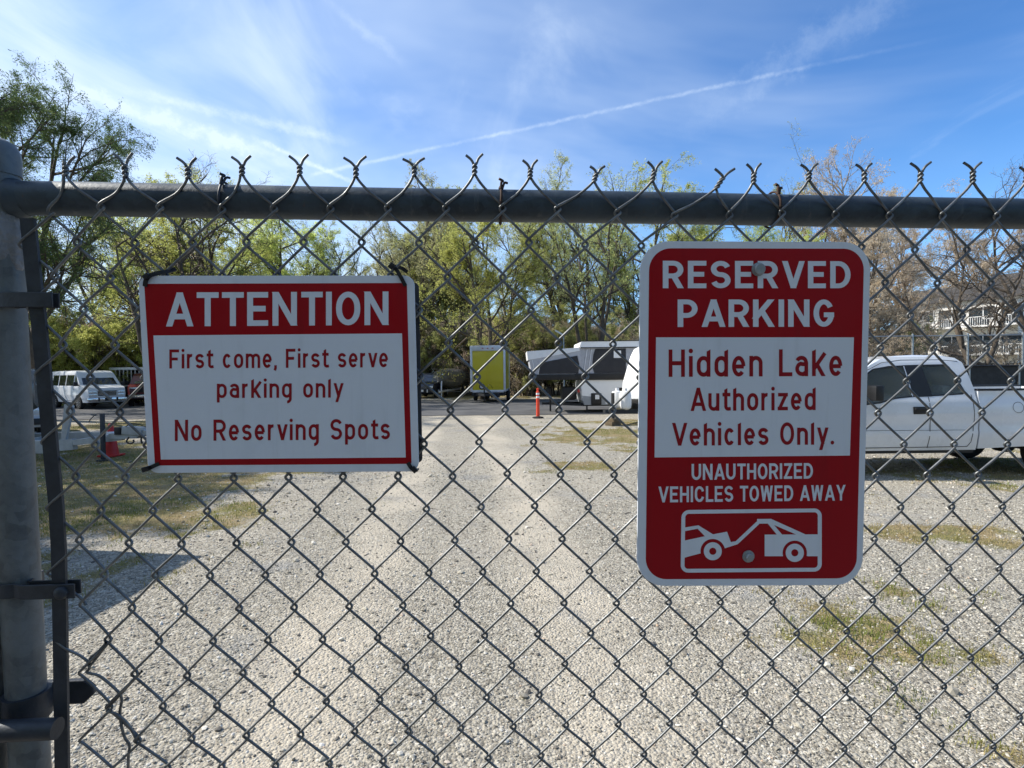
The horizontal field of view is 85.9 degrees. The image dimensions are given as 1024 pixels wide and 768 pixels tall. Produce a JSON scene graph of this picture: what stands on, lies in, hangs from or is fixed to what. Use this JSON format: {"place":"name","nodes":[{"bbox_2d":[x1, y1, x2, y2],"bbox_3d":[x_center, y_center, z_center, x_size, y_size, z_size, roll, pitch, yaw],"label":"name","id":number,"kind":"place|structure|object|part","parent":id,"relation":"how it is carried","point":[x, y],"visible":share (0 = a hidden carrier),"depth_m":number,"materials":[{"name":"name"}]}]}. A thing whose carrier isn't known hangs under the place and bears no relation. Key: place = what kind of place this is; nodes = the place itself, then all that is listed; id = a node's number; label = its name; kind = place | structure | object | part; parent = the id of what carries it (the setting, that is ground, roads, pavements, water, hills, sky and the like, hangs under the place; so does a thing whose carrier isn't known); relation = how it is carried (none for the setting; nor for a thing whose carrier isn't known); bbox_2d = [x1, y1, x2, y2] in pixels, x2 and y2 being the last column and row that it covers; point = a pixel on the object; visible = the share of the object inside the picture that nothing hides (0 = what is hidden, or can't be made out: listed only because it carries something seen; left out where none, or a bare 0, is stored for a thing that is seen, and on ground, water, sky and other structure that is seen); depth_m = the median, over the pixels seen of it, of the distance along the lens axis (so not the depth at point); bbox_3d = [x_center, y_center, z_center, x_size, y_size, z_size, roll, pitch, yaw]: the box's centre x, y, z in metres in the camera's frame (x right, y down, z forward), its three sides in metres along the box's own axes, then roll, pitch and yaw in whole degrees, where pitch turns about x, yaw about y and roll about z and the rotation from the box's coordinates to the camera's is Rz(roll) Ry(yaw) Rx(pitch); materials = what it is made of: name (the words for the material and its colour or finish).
{"place":"outdoors","nodes":[
{"label":"outdoors","id":0,"kind":"place"},
{"bbox_2d":[56,399,634,419],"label":"road","id":1,"kind":"structure","parent":0,"point":[470,407],"depth_m":26.19,"materials":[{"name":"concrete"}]},
{"bbox_2d":[52,371,126,408],"bbox_3d":[-23.747,0.289,30.701,5.530,2.060,2.380,0,1,33],"label":"passenger van","id":2,"kind":"object","parent":1,"relation":"on","point":[69,386],"visible":0.81,"depth_m":29.68,"materials":[{"name":"white paint"}]},
{"bbox_3d":[-25.484,-0.197,30.732,0.800,0.570,0.087,0,1,33],"label":"side window","id":3,"kind":"part","parent":2,"relation":"part of","materials":[{"name":"black glass"}]},
{"bbox_3d":[-24.679,-0.195,30.210,0.880,0.570,0.087,0,1,33],"label":"side window","id":4,"kind":"part","parent":2,"relation":"part of","materials":[{"name":"black glass"}]},
{"bbox_3d":[-23.811,-0.193,29.646,0.950,0.570,0.087,0,1,33],"label":"side window","id":5,"kind":"part","parent":2,"relation":"part of","materials":[{"name":"black glass"}]},
{"bbox_2d":[125,373,144,405],"bbox_3d":[-22.369,0.279,34.056,2.440,1.910,6.200,-1,1,-30],"label":"pickup truck","id":6,"kind":"object","parent":1,"relation":"on","point":[134,384],"visible":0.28,"depth_m":31.57,"materials":[{"name":"red paint"}]},
{"bbox_2d":[470,345,509,401],"bbox_3d":[-1.292,-0.590,32.491,2.212,3.250,5.803,-1,1,3],"label":"cargo trailer","id":7,"kind":"object","parent":1,"relation":"on","point":[494,373],"visible":0.89,"depth_m":31.20,"materials":[{"name":"metal"}]},
{"bbox_2d":[526,340,638,412],"bbox_3d":[4.967,-0.326,23.516,8.700,2.960,2.186,-1,1,0],"label":"popup camper","id":8,"kind":"object","parent":1,"relation":"on","point":[606,375],"visible":0.32,"depth_m":22.48,"materials":[{"name":"white metal"}]},
{"bbox_2d":[591,388,621,404],"bbox_3d":[3.886,0.502,22.504,1.300,0.690,0.050,-1,1,0],"label":"hatch door","id":9,"kind":"structure","parent":8,"relation":"in","point":[594,401],"depth_m":22.49,"materials":[{"name":"black plastic"}]},
{"bbox_2d":[592,348,625,372],"bbox_3d":[4.700,-0.957,22.502,2.820,0.990,0.028,-1,1,0],"label":"screen window","id":10,"kind":"structure","parent":8,"relation":"in","point":[609,364],"depth_m":22.49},
{"bbox_2d":[868,332,1023,364],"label":"fence","id":11,"kind":"object","parent":1,"relation":"on","point":[967,335],"visible":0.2,"depth_m":26.44,"materials":[{"name":"metal"}]},
{"bbox_2d":[964,365,1023,385],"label":"privacy fence","id":12,"kind":"object","parent":1,"relation":"on","point":[986,374],"visible":0.1,"depth_m":23.24,"materials":[{"name":"metal"}]},
{"bbox_2d":[0,0,1023,371],"label":"sky","id":13,"kind":"structure","parent":0,"point":[616,83],"materials":[{"name":"blue"}]},
{"bbox_2d":[34,385,1023,767],"bbox_3d":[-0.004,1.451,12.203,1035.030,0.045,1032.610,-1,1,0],"label":"ground","id":14,"kind":"structure","parent":0,"point":[450,437],"depth_m":3.77,"materials":[{"name":"grey gravel"}]},
{"bbox_2d":[0,632,7,767],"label":"fence post","id":15,"kind":"object","parent":14,"relation":"on","point":[3,756],"visible":0.04,"depth_m":0.72,"materials":[{"name":"metal"}]},
{"bbox_2d":[0,138,1023,767],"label":"chain link gate","id":16,"kind":"structure","parent":15,"relation":"attached to","point":[32,698],"depth_m":0.71,"materials":[{"name":"metal"}]},
{"bbox_2d":[139,262,421,472],"bbox_3d":[-0.288,-0.018,0.693,0.342,0.268,0.024,0,3,-4],"label":"attention sign","id":17,"kind":"object","parent":16,"relation":"attached to","point":[279,373],"visible":1,"depth_m":0.69,"materials":[{"name":"white metal"}]},
{"bbox_2d":[637,241,869,585],"bbox_3d":[0.322,0.044,0.742,0.315,0.464,0.036,0,3,-4],"label":"reserved parking sign","id":18,"kind":"object","parent":16,"relation":"attached to","point":[752,384],"visible":1,"depth_m":0.73,"materials":[{"name":"metal"}]},
{"bbox_2d":[0,69,57,180],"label":"willow tree","id":19,"kind":"object","parent":14,"relation":"on","point":[13,106],"visible":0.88,"depth_m":15.08,"materials":[{"name":"green plant"}]},
{"bbox_2d":[33,393,54,432],"bbox_3d":[-14.834,0.669,16.014,2.230,1.720,4.840,-2,2,-44],"label":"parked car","id":20,"kind":"object","parent":14,"relation":"on","point":[37,427],"visible":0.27,"depth_m":14.81,"materials":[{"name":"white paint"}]},
{"bbox_2d":[29,305,95,371],"bbox_3d":[-29.392,-1.807,33.751,6.353,6.812,6.074,-2,1,-37],"label":"lime shrub","id":21,"kind":"object","parent":14,"relation":"on","point":[63,333],"visible":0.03,"depth_m":33.94,"materials":[{"name":"green plant"}]},
{"bbox_2d":[0,49,157,368],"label":"willow tree","id":22,"kind":"object","parent":14,"relation":"on","point":[48,246],"visible":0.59,"depth_m":20.96,"materials":[{"name":"green plant"}]},
{"bbox_2d":[29,308,139,405],"bbox_3d":[-26.466,-1.704,34.044,6.064,6.503,5.798,0,2,38],"label":"lime shrub","id":23,"kind":"object","parent":14,"relation":"on","point":[83,343],"visible":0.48,"depth_m":33.24,"materials":[{"name":"green plant"}]},
{"bbox_2d":[34,404,145,461],"bbox_3d":[-10.582,0.983,12.113,6.615,1.160,2.194,-1,1,0],"label":"utility trailer","id":24,"kind":"object","parent":14,"relation":"on","point":[68,439],"visible":0.67,"depth_m":11.24,"materials":[{"name":"white paint"}]},
{"bbox_2d":[31,369,38,409],"bbox_3d":[-13.155,0.344,12.028,5.580,1.533,2.521,-1,1,-2],"label":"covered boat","id":25,"kind":"object","parent":24,"relation":"on","point":[35,395],"visible":0.1,"depth_m":12.04,"materials":[{"name":"fabric"}]},
{"bbox_2d":[55,304,132,402],"bbox_3d":[-29.226,-1.616,36.997,7.127,7.155,6.400,-1,1,-30],"label":"thicket","id":26,"kind":"object","parent":14,"relation":"on","point":[73,321],"visible":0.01,"depth_m":35.28,"materials":[{"name":"green plant"}]},
{"bbox_2d":[61,304,142,401],"bbox_3d":[-25.964,-1.645,36.678,6.400,7.155,7.127,-1,1,-35],"label":"thicket","id":27,"kind":"object","parent":14,"relation":"on","point":[102,353],"visible":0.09,"depth_m":34.38,"materials":[{"name":"green plant"}]},
{"bbox_2d":[97,423,125,456],"bbox_3d":[-8.614,1.198,11.817,0.360,0.700,0.360,-1,1,0],"label":"traffic cone","id":28,"kind":"object","parent":14,"relation":"on","point":[112,449],"visible":0.54,"depth_m":11.75,"materials":[{"name":"red plastic"}]},
{"bbox_2d":[38,216,186,328],"bbox_3d":[-27.683,-6.245,38.063,15.350,15.348,8.677,-1,1,-2],"label":"background tree","id":29,"kind":"object","parent":14,"relation":"on","point":[105,293],"visible":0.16,"depth_m":37.57,"materials":[{"name":"green plant"}]},
{"bbox_2d":[96,313,144,402],"bbox_3d":[-24.145,-1.635,36.359,5.775,6.193,5.522,-1,1,-12],"label":"lime shrub","id":30,"kind":"object","parent":14,"relation":"on","point":[138,358],"visible":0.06,"depth_m":34.85,"materials":[{"name":"green plant"}]},
{"bbox_2d":[109,367,144,401],"bbox_3d":[-22.601,0.069,35.404,5.000,2.280,2.100,-1,1,-8],"label":"slatted trailer","id":31,"kind":"object","parent":14,"relation":"on","point":[123,372],"visible":0.07,"depth_m":34.20,"materials":[{"name":"metal"}]},
{"bbox_2d":[121,320,141,357],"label":"tall shrub","id":32,"kind":"object","parent":14,"relation":"on","point":[133,353],"depth_m":35.30,"materials":[{"name":"green plant"}]},
{"bbox_2d":[60,147,268,353],"bbox_3d":[-16.640,-5.298,27.484,10.203,13.566,6.750,0,1,21],"label":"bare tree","id":33,"kind":"object","parent":14,"relation":"on","point":[132,296],"visible":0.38,"depth_m":26.66,"materials":[{"name":"green plant"}]},
{"bbox_2d":[64,163,282,354],"bbox_3d":[-18.164,-5.468,29.665,13.896,13.894,7.855,0,1,24],"label":"lime tree","id":34,"kind":"object","parent":14,"relation":"on","point":[173,249],"visible":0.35,"depth_m":28.92,"materials":[{"name":"green plant"}]},
{"bbox_2d":[187,219,303,275],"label":"background tree","id":35,"kind":"object","parent":14,"relation":"on","point":[223,255],"visible":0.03,"depth_m":45.52,"materials":[{"name":"green plant"}]},
{"bbox_2d":[197,184,352,275],"bbox_3d":[-14.588,-5.799,36.105,8.038,14.217,14.219,-1,1,6],"label":"lime tree","id":36,"kind":"object","parent":14,"relation":"on","point":[277,261],"visible":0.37,"depth_m":35.38,"materials":[{"name":"green plant"}]},
{"bbox_2d":[276,182,382,275],"bbox_3d":[-13.312,-6.479,39.523,8.091,15.251,7.375,-1,1,-19],"label":"olive tree","id":37,"kind":"object","parent":14,"relation":"on","point":[356,258],"visible":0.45,"depth_m":38.22,"materials":[{"name":"green plant"}]},
{"bbox_2d":[329,251,354,275],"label":"background tree","id":38,"kind":"object","parent":14,"relation":"on","point":[343,266],"visible":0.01,"depth_m":63.18,"materials":[{"name":"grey plant"}]},
{"bbox_2d":[342,221,410,275],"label":"background tree","id":39,"kind":"object","parent":14,"relation":"on","point":[383,261],"visible":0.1,"depth_m":51.12,"materials":[{"name":"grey plant"}]},
{"bbox_2d":[363,158,479,337],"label":"elm tree","id":40,"kind":"object","parent":14,"relation":"on","point":[422,260],"visible":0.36,"depth_m":44.42,"materials":[{"name":"green plant"}]},
{"bbox_2d":[420,311,439,359],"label":"thicket","id":41,"kind":"object","parent":14,"relation":"on","point":[425,337],"visible":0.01,"depth_m":46.32,"materials":[{"name":"green plant"}]},
{"bbox_2d":[375,183,491,351],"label":"elm tree","id":42,"kind":"object","parent":14,"relation":"on","point":[400,236],"visible":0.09,"depth_m":47.44,"materials":[{"name":"green plant"}]},
{"bbox_2d":[421,373,447,397],"bbox_3d":[-5.829,0.080,39.412,2.230,1.720,4.840,0,1,7],"label":"parked car","id":43,"kind":"object","parent":14,"relation":"on","point":[435,386],"visible":0.34,"depth_m":38.06,"materials":[{"name":"black paint"}]},
{"bbox_2d":[373,233,500,350],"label":"background tree","id":44,"kind":"object","parent":14,"relation":"on","point":[446,308],"visible":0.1,"depth_m":47.56,"materials":[{"name":"green plant"}]},
{"bbox_2d":[420,313,458,372],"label":"tall shrub","id":45,"kind":"object","parent":14,"relation":"on","point":[424,349],"visible":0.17,"depth_m":44.65,"materials":[{"name":"green plant"}]},
{"bbox_2d":[420,325,468,392],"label":"thicket","id":46,"kind":"object","parent":14,"relation":"on","point":[422,343],"visible":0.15,"depth_m":44.47,"materials":[{"name":"green plant"}]},
{"bbox_2d":[424,316,473,393],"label":"thicket","id":47,"kind":"object","parent":14,"relation":"on","point":[454,338],"visible":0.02,"depth_m":47.23,"materials":[{"name":"green plant"}]},
{"bbox_2d":[424,303,474,392],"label":"tall shrub","id":48,"kind":"object","parent":14,"relation":"on","point":[440,340],"visible":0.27,"depth_m":44.03,"materials":[{"name":"green plant"}]},
{"bbox_2d":[434,368,469,397],"bbox_3d":[-4.639,-0.118,39.996,2.521,2.066,6.411,-1,1,4],"label":"covered boat","id":49,"kind":"object","parent":14,"relation":"on","point":[462,380],"visible":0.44,"depth_m":38.82,"materials":[{"name":"green fabric"}]},
{"bbox_2d":[431,313,499,394],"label":"thicket","id":50,"kind":"object","parent":14,"relation":"on","point":[466,358],"visible":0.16,"depth_m":43.15,"materials":[{"name":"green plant"}]},
{"bbox_2d":[453,310,501,392],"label":"thicket","id":51,"kind":"object","parent":14,"relation":"on","point":[466,327],"depth_m":46.56,"materials":[{"name":"green plant"}]},
{"bbox_2d":[390,183,575,399],"bbox_3d":[-1.257,-5.574,33.346,13.572,13.571,7.672,-2,2,-44],"label":"lime tree","id":52,"kind":"object","parent":14,"relation":"on","point":[468,289],"visible":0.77,"depth_m":33.21,"materials":[{"name":"green plant"}]},
{"bbox_2d":[465,237,506,317],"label":"background tree","id":53,"kind":"object","parent":14,"relation":"on","point":[495,293],"visible":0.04,"depth_m":64.97,"materials":[{"name":"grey plant"}]},
{"bbox_2d":[468,304,543,394],"bbox_3d":[-0.212,-2.654,41.750,6.642,7.339,7.297,0,1,9],"label":"tall shrub","id":54,"kind":"object","parent":14,"relation":"on","point":[531,340],"visible":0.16,"depth_m":39.69,"materials":[{"name":"green plant"}]},
{"bbox_2d":[465,318,551,395],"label":"thicket","id":55,"kind":"object","parent":14,"relation":"on","point":[473,334],"visible":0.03,"depth_m":42.68,"materials":[{"name":"green plant"}]},
{"bbox_2d":[480,316,574,397],"bbox_3d":[1.161,-2.006,39.667,7.127,7.155,6.400,0,1,18],"label":"thicket","id":56,"kind":"object","parent":14,"relation":"on","point":[517,367],"visible":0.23,"depth_m":38.80,"materials":[{"name":"green plant"}]},
{"bbox_2d":[532,388,543,417],"bbox_3d":[0.960,0.705,20.415,0.397,1.115,0.397,0,1,22],"label":"delineator post","id":57,"kind":"object","parent":14,"relation":"on","point":[537,405],"visible":1,"depth_m":20.36,"materials":[{"name":"orange plastic"}]},
{"bbox_2d":[516,302,569,391],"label":"tall shrub","id":58,"kind":"object","parent":14,"relation":"on","point":[540,330],"depth_m":47.22,"materials":[{"name":"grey plant"}]},
{"bbox_2d":[518,311,568,392],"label":"thicket","id":59,"kind":"object","parent":14,"relation":"on","point":[551,323],"visible":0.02,"depth_m":42.88,"materials":[{"name":"green plant"}]},
{"bbox_2d":[507,292,600,395],"bbox_3d":[2.801,-2.747,39.869,7.505,7.549,6.832,-2,2,-40],"label":"tall shrub","id":60,"kind":"object","parent":14,"relation":"on","point":[563,329],"visible":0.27,"depth_m":38.79,"materials":[{"name":"green plant"}]},
{"bbox_2d":[555,330,564,385],"bbox_3d":[3.130,-1.318,35.981,0.633,4.463,0.200,-1,1,0],"label":"street lamp","id":61,"kind":"object","parent":14,"relation":"on","point":[560,333],"visible":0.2,"depth_m":35.91,"materials":[{"name":"metal"}]},
{"bbox_2d":[527,324,598,394],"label":"thicket","id":62,"kind":"object","parent":14,"relation":"on","point":[593,331],"visible":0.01,"depth_m":40.41,"materials":[{"name":"green plant"}]},
{"bbox_2d":[498,149,629,347],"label":"elm tree","id":63,"kind":"object","parent":14,"relation":"on","point":[552,257],"visible":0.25,"depth_m":45.23,"materials":[{"name":"green plant"}]},
{"bbox_2d":[520,164,639,343],"bbox_3d":[5.385,-6.580,36.361,7.407,15.276,8.540,0,2,38],"label":"open tree","id":64,"kind":"object","parent":14,"relation":"on","point":[610,291],"visible":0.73,"depth_m":35.50,"materials":[{"name":"green plant"}]},
{"bbox_2d":[547,304,638,348],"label":"tall shrub","id":65,"kind":"object","parent":14,"relation":"on","point":[613,329],"visible":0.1,"depth_m":38.47,"materials":[{"name":"green plant"}]},
{"bbox_2d":[569,303,638,338],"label":"thicket","id":66,"kind":"object","parent":14,"relation":"on","point":[636,324],"visible":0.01,"depth_m":44.41,"materials":[{"name":"green plant"}]},
{"bbox_2d":[594,312,638,339],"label":"thicket","id":67,"kind":"object","parent":14,"relation":"on","point":[633,336],"visible":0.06,"depth_m":38.33,"materials":[{"name":"green plant"}]},
{"bbox_2d":[603,347,638,425],"bbox_3d":[5.838,-0.059,19.348,7.453,2.580,2.280,-2,1,-37],"label":"travel trailer","id":68,"kind":"object","parent":14,"relation":"on","point":[628,403],"visible":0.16,"depth_m":17.68,"materials":[{"name":"white metal"}]},
{"bbox_2d":[629,325,638,339],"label":"tall shrub","id":69,"kind":"object","parent":14,"relation":"on","point":[634,329],"visible":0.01,"depth_m":38.99,"materials":[{"name":"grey plant"}]},
{"bbox_2d":[548,152,763,333],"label":"lime tree","id":70,"kind":"object","parent":14,"relation":"on","point":[628,307],"visible":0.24,"depth_m":44.82,"materials":[{"name":"green plant"}]},
{"bbox_2d":[667,225,710,239],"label":"olive tree","id":71,"kind":"object","parent":14,"relation":"on","point":[688,231],"visible":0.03,"depth_m":48.26,"materials":[{"name":"green plant"}]},
{"bbox_2d":[733,226,825,241],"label":"background tree","id":72,"kind":"object","parent":14,"relation":"on","point":[768,239],"visible":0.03,"depth_m":39.83,"materials":[{"name":"green plant"}]},
{"bbox_2d":[755,117,844,241],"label":"olive tree","id":73,"kind":"object","parent":14,"relation":"on","point":[789,232],"visible":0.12,"depth_m":49.16,"materials":[{"name":"green plant"}]},
{"bbox_2d":[802,135,919,329],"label":"poplar tree","id":74,"kind":"object","parent":14,"relation":"on","point":[853,230],"visible":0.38,"depth_m":46.80,"materials":[{"name":"brown plant"}]},
{"bbox_2d":[794,156,961,297],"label":"tan tree","id":75,"kind":"object","parent":14,"relation":"on","point":[828,230],"visible":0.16,"depth_m":47.31,"materials":[{"name":"brown plant"}]},
{"bbox_2d":[813,158,951,355],"bbox_3d":[24.531,-7.242,39.710,7.364,16.035,10.066,-1,1,-15],"label":"tan tree","id":76,"kind":"object","parent":14,"relation":"on","point":[877,315],"visible":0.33,"depth_m":37.52,"materials":[{"name":"brown plant"}]},
{"bbox_2d":[868,330,930,356],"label":"thicket","id":77,"kind":"object","parent":14,"relation":"on","point":[889,350],"visible":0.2,"depth_m":35.07,"materials":[{"name":"brown plant"}]},
{"bbox_2d":[870,315,941,355],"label":"tall shrub","id":78,"kind":"object","parent":14,"relation":"on","point":[922,346],"visible":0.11,"depth_m":38.66,"materials":[{"name":"brown plant"}]},
{"bbox_2d":[869,228,947,353],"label":"tan tree","id":79,"kind":"object","parent":14,"relation":"on","point":[915,237],"visible":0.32,"depth_m":42.14,"materials":[{"name":"brown plant"}]},
{"bbox_2d":[877,186,953,339],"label":"poplar tree","id":80,"kind":"object","parent":14,"relation":"on","point":[900,193],"visible":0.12,"depth_m":53.23,"materials":[{"name":"brown plant"}]},
{"bbox_2d":[865,355,1023,461],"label":"pickup truck","id":81,"kind":"object","parent":14,"relation":"on","point":[955,410],"visible":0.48,"depth_m":8.52,"materials":[{"name":"white paint"}]},
{"bbox_3d":[5.683,0.018,8.584,1.050,0.590,0.154,-1,1,-3],"label":"door window","id":82,"kind":"part","parent":81,"relation":"part of","materials":[{"name":"grey glass"}]},
{"bbox_3d":[6.725,-0.061,8.610,0.590,0.475,0.139,-1,1,0],"label":"rear window","id":83,"kind":"part","parent":81,"relation":"part of","materials":[{"name":"grey glass"}]},
{"bbox_2d":[889,229,1023,364],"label":"bare tree","id":84,"kind":"object","parent":14,"relation":"on","point":[1000,326],"visible":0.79,"depth_m":32.61,"materials":[{"name":"brown plant"}]},
{"bbox_2d":[917,178,1023,290],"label":"tan tree","id":85,"kind":"object","parent":14,"relation":"on","point":[976,245],"visible":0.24,"depth_m":81.65,"materials":[{"name":"brown plant"}]},
{"bbox_2d":[935,334,1005,364],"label":"thicket","id":86,"kind":"object","parent":14,"relation":"on","point":[951,346],"visible":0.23,"depth_m":37.22,"materials":[{"name":"brown plant"}]},
{"bbox_2d":[920,229,1023,340],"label":"bare tree","id":87,"kind":"object","parent":14,"relation":"on","point":[1013,304],"visible":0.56,"depth_m":37.82,"materials":[{"name":"brown plant"}]},
{"bbox_2d":[921,154,1023,288],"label":"bare tree","id":88,"kind":"object","parent":14,"relation":"on","point":[1009,193],"visible":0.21,"depth_m":80.77,"materials":[{"name":"brown plant"}]},
{"bbox_2d":[977,339,1021,364],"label":"thicket","id":89,"kind":"object","parent":14,"relation":"on","point":[1006,356],"visible":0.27,"depth_m":39.29,"materials":[{"name":"brown plant"}]},
{"bbox_2d":[34,416,1023,765],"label":"grass","id":90,"kind":"structure","parent":0,"point":[234,514],"depth_m":6.29,"materials":[{"name":"green plant"}]},
{"bbox_2d":[897,279,1023,364],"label":"apartment building","id":91,"kind":"structure","parent":0,"point":[977,319],"depth_m":58.39,"materials":[{"name":"beige"}]},
{"bbox_2d":[923,311,933,322],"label":"window","id":92,"kind":"structure","parent":91,"relation":"in","point":[933,311],"depth_m":62.02,"materials":[{"name":"grey"}]},
{"bbox_2d":[938,337,950,354],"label":"balcony door","id":93,"kind":"structure","parent":91,"relation":"in","point":[947,339],"depth_m":60.65,"materials":[{"name":"grey"}]},
{"bbox_2d":[939,310,953,326],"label":"balcony door","id":94,"kind":"structure","parent":91,"relation":"in","point":[945,324],"depth_m":60.57,"materials":[{"name":"grey"}]},
{"bbox_2d":[969,336,981,353],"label":"balcony door","id":95,"kind":"structure","parent":91,"relation":"in","point":[971,338],"depth_m":58.44,"materials":[{"name":"grey"}]},
{"bbox_2d":[969,309,988,325],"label":"balcony door","id":96,"kind":"structure","parent":91,"relation":"in","point":[978,311],"depth_m":58.24,"materials":[{"name":"grey"}]},
{"bbox_2d":[982,334,994,346],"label":"window","id":97,"kind":"structure","parent":91,"relation":"in","point":[986,339],"depth_m":57.52,"materials":[{"name":"grey"}]},
{"bbox_2d":[983,305,995,318],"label":"window","id":98,"kind":"structure","parent":91,"relation":"in","point":[984,311],"depth_m":57.40,"materials":[{"name":"grey"}]},
{"bbox_2d":[1001,334,1021,352],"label":"balcony door","id":99,"kind":"structure","parent":91,"relation":"in","point":[1014,337],"depth_m":55.80,"materials":[{"name":"grey"}]},
{"bbox_2d":[1001,304,1022,322],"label":"balcony door","id":100,"kind":"structure","parent":91,"relation":"in","point":[1005,306],"depth_m":55.89,"materials":[{"name":"grey"}]},
{"bbox_2d":[985,272,1023,282],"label":"apartment building","id":101,"kind":"structure","parent":0,"point":[1008,276],"depth_m":68.90,"materials":[{"name":"beige"}]}
]}

